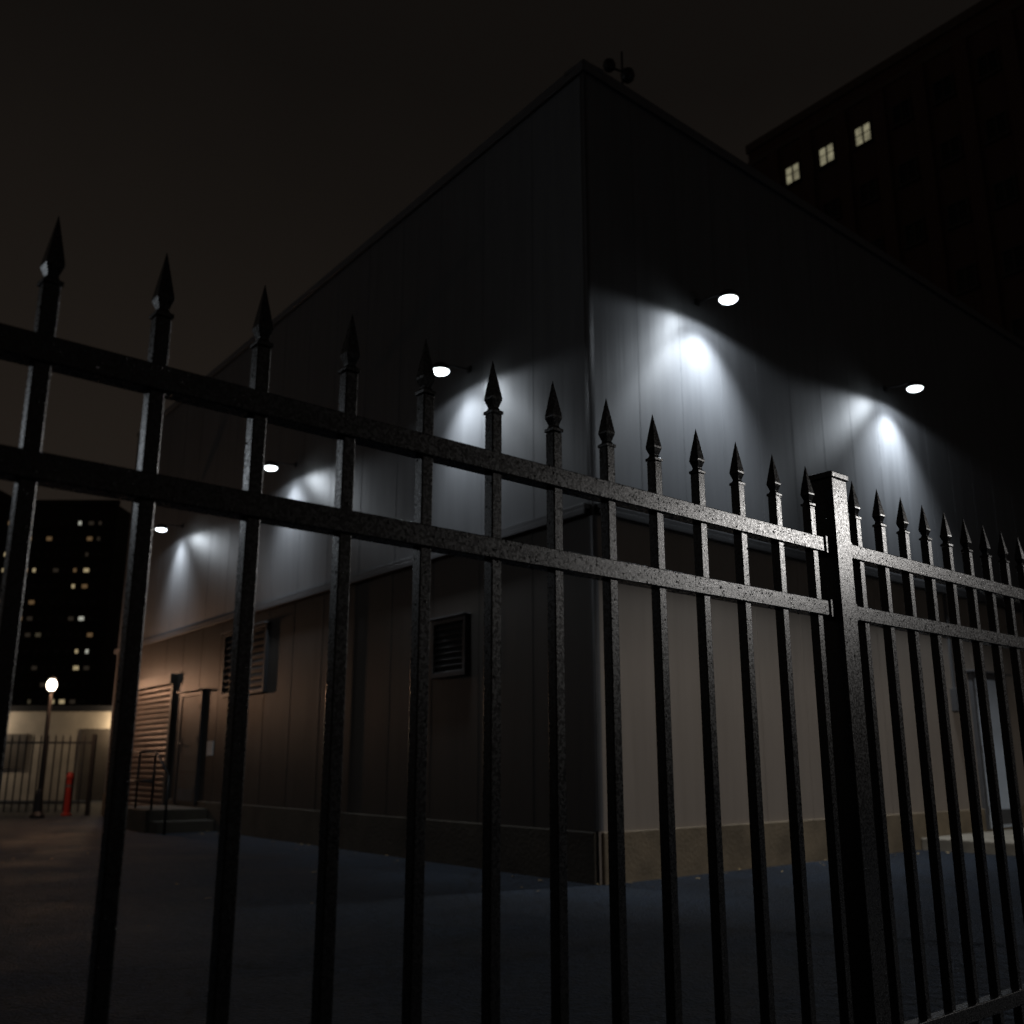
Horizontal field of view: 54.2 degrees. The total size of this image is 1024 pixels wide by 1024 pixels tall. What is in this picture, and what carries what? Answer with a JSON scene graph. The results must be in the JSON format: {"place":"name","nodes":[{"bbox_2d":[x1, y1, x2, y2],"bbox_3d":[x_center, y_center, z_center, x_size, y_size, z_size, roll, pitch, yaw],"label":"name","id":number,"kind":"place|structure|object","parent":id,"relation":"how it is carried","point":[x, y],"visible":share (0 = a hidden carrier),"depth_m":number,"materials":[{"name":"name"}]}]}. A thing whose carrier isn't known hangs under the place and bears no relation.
{"place":"outdoors","nodes":[
{"label":"outdoors","id":0,"kind":"place"},
{"bbox_2d":[0,490,12,499],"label":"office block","id":1,"kind":"structure","parent":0,"point":[4,496],"depth_m":185.22,"materials":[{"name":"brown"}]},
{"bbox_2d":[0,712,111,799],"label":"walls","id":2,"kind":"structure","parent":0,"point":[66,724],"depth_m":29.71,"materials":[{"name":"beige paint"}]},
{"bbox_2d":[3,729,109,799],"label":"doors","id":3,"kind":"structure","parent":2,"relation":"attached to","point":[100,765],"depth_m":29.57,"materials":[{"name":"brown paint"}]},
{"bbox_2d":[10,705,111,711],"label":"roof slab","id":4,"kind":"structure","parent":2,"relation":"on","point":[62,708],"depth_m":29.73,"materials":[{"name":"grey concrete"}]},
{"bbox_2d":[0,500,130,704],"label":"office block","id":5,"kind":"structure","parent":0,"point":[71,612],"depth_m":141.53,"materials":[{"name":"brown"}]},
{"bbox_2d":[0,521,100,703],"label":"windows","id":6,"kind":"structure","parent":5,"relation":"in","point":[60,522],"depth_m":141.16,"materials":[{"name":"black glass"}]},
{"bbox_2d":[0,0,980,512],"label":"sky","id":7,"kind":"structure","parent":0,"point":[253,145],"materials":[{"name":"black"}]},
{"bbox_2d":[0,800,1023,1023],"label":"asphalt ground","id":8,"kind":"structure","parent":0,"point":[161,966],"depth_m":6.02,"materials":[{"name":"grey asphalt"}]},
{"bbox_2d":[29,675,56,817],"bbox_3d":[-9.250,4.626,19.811,0.280,2.750,0.280,0,-14,0],"label":"street lamp","id":9,"kind":"object","parent":8,"relation":"on","point":[51,685],"visible":1,"depth_m":19.73,"materials":[{"name":"black metal"}]},
{"bbox_2d":[0,734,96,815],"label":"iron spear fence","id":10,"kind":"object","parent":8,"relation":"on","point":[87,802],"visible":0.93,"depth_m":20.65,"materials":[{"name":"black metal"}]},
{"bbox_2d":[61,772,73,815],"bbox_3d":[-9.100,5.778,20.509,0.200,0.860,0.197,0,-14,0],"label":"red bollard","id":11,"kind":"object","parent":8,"relation":"on","point":[68,790],"visible":1,"depth_m":20.46,"materials":[{"name":"metal"}]},
{"bbox_2d":[130,751,169,834],"bbox_3d":[-5.852,4.421,15.880,0.040,1.219,2.338,10,-18,-35],"label":"metal handrail","id":12,"kind":"object","parent":8,"relation":"on","point":[152,781],"visible":0.73,"depth_m":15.57,"materials":[{"name":"black metal"}]},
{"bbox_2d":[126,805,213,833],"bbox_3d":[-5.652,4.966,16.120,0.960,0.380,2.150,10,-18,-35],"label":"concrete stoop","id":13,"kind":"object","parent":8,"relation":"on","point":[179,819],"visible":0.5,"depth_m":15.48,"materials":[{"name":"grey concrete"}]},
{"bbox_2d":[1,832,949,925],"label":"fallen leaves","id":14,"kind":"object","parent":8,"relation":"on","point":[481,886],"visible":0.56,"depth_m":9.73,"materials":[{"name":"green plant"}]},
{"bbox_2d":[0,216,1023,1023],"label":"iron spear fence","id":15,"kind":"object","parent":8,"relation":"on","point":[834,604],"visible":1,"depth_m":1.98,"materials":[{"name":"black metal"}]},
{"bbox_2d":[101,59,1023,884],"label":"metal clad warehouse","id":16,"kind":"structure","parent":8,"relation":"on","point":[583,235],"depth_m":11.86,"materials":[{"name":"grey metal"}]},
{"bbox_2d":[155,524,182,531],"bbox_3d":[-6.495,0.296,18.927,0.223,0.188,0.516,-14,-20,43],"label":"wall lamp","id":17,"kind":"object","parent":16,"relation":"attached to","point":[161,527],"visible":1,"depth_m":18.76,"materials":[{"name":"black metal"}]},
{"bbox_2d":[175,695,200,804],"bbox_3d":[-5.475,4.030,16.976,0.050,1.775,0.890,10,-18,-35],"label":"side door leaf","id":18,"kind":"structure","parent":16,"relation":"in","point":[190,710],"depth_m":16.98,"materials":[{"name":"brown paint"}]},
{"bbox_2d":[264,461,296,470],"bbox_3d":[-3.494,-0.691,15.025,0.223,0.188,0.516,-14,-20,43],"label":"wall lamp","id":19,"kind":"object","parent":16,"relation":"attached to","point":[270,465],"visible":0.93,"depth_m":14.86,"materials":[{"name":"black metal"}]},
{"bbox_2d":[433,362,470,375],"bbox_3d":[-0.703,-1.619,11.398,0.223,0.188,0.516,-14,-20,43],"label":"wall lamp","id":20,"kind":"object","parent":16,"relation":"attached to","point":[441,368],"visible":0.88,"depth_m":11.23,"materials":[{"name":"black metal"}]},
{"bbox_2d":[603,51,634,83],"bbox_3d":[1.240,-4.876,11.549,0.370,1.020,0.166,0,-14,0],"label":"roof antenna","id":21,"kind":"object","parent":16,"relation":"on","point":[627,75],"visible":0.93,"depth_m":11.57,"materials":[{"name":"black metal"}]},
{"bbox_2d":[695,289,738,305],"bbox_3d":[2.261,-2.331,10.992,0.223,0.188,0.546,9,-17,-31],"label":"wall lamp","id":22,"kind":"object","parent":16,"relation":"attached to","point":[728,296],"visible":1,"depth_m":10.80,"materials":[{"name":"black metal"}]},
{"bbox_2d":[883,380,923,391],"bbox_3d":[5.351,-1.691,13.641,0.223,0.188,0.546,9,-17,-31],"label":"wall lamp","id":23,"kind":"object","parent":16,"relation":"attached to","point":[914,386],"visible":1,"depth_m":13.45,"materials":[{"name":"black metal"}]},
{"bbox_2d":[974,678,1011,828],"bbox_3d":[6.752,3.360,13.982,0.940,2.005,0.050,12,-19,-40],"label":"front door leaf","id":24,"kind":"structure","parent":16,"relation":"in","point":[996,728],"depth_m":13.99,"materials":[{"name":"grey paint"}]},
{"bbox_2d":[921,828,1023,855],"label":"concrete step","id":25,"kind":"object","parent":8,"relation":"on","point":[945,844],"visible":0.47,"depth_m":11.91,"materials":[{"name":"grey concrete"}]},
{"bbox_2d":[745,0,1023,341],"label":"brick apartment tower","id":26,"kind":"structure","parent":0,"point":[911,156],"depth_m":46.72,"materials":[{"name":"brick"}]},
{"bbox_2d":[784,31,1023,341],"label":"window frames","id":27,"kind":"structure","parent":26,"relation":"in","point":[980,79],"depth_m":46.48,"materials":[{"name":"paint"}]},
{"bbox_2d":[824,51,1023,339],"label":"windows","id":28,"kind":"structure","parent":26,"relation":"in","point":[993,65],"depth_m":45.55,"materials":[{"name":"black glass"}]}
]}

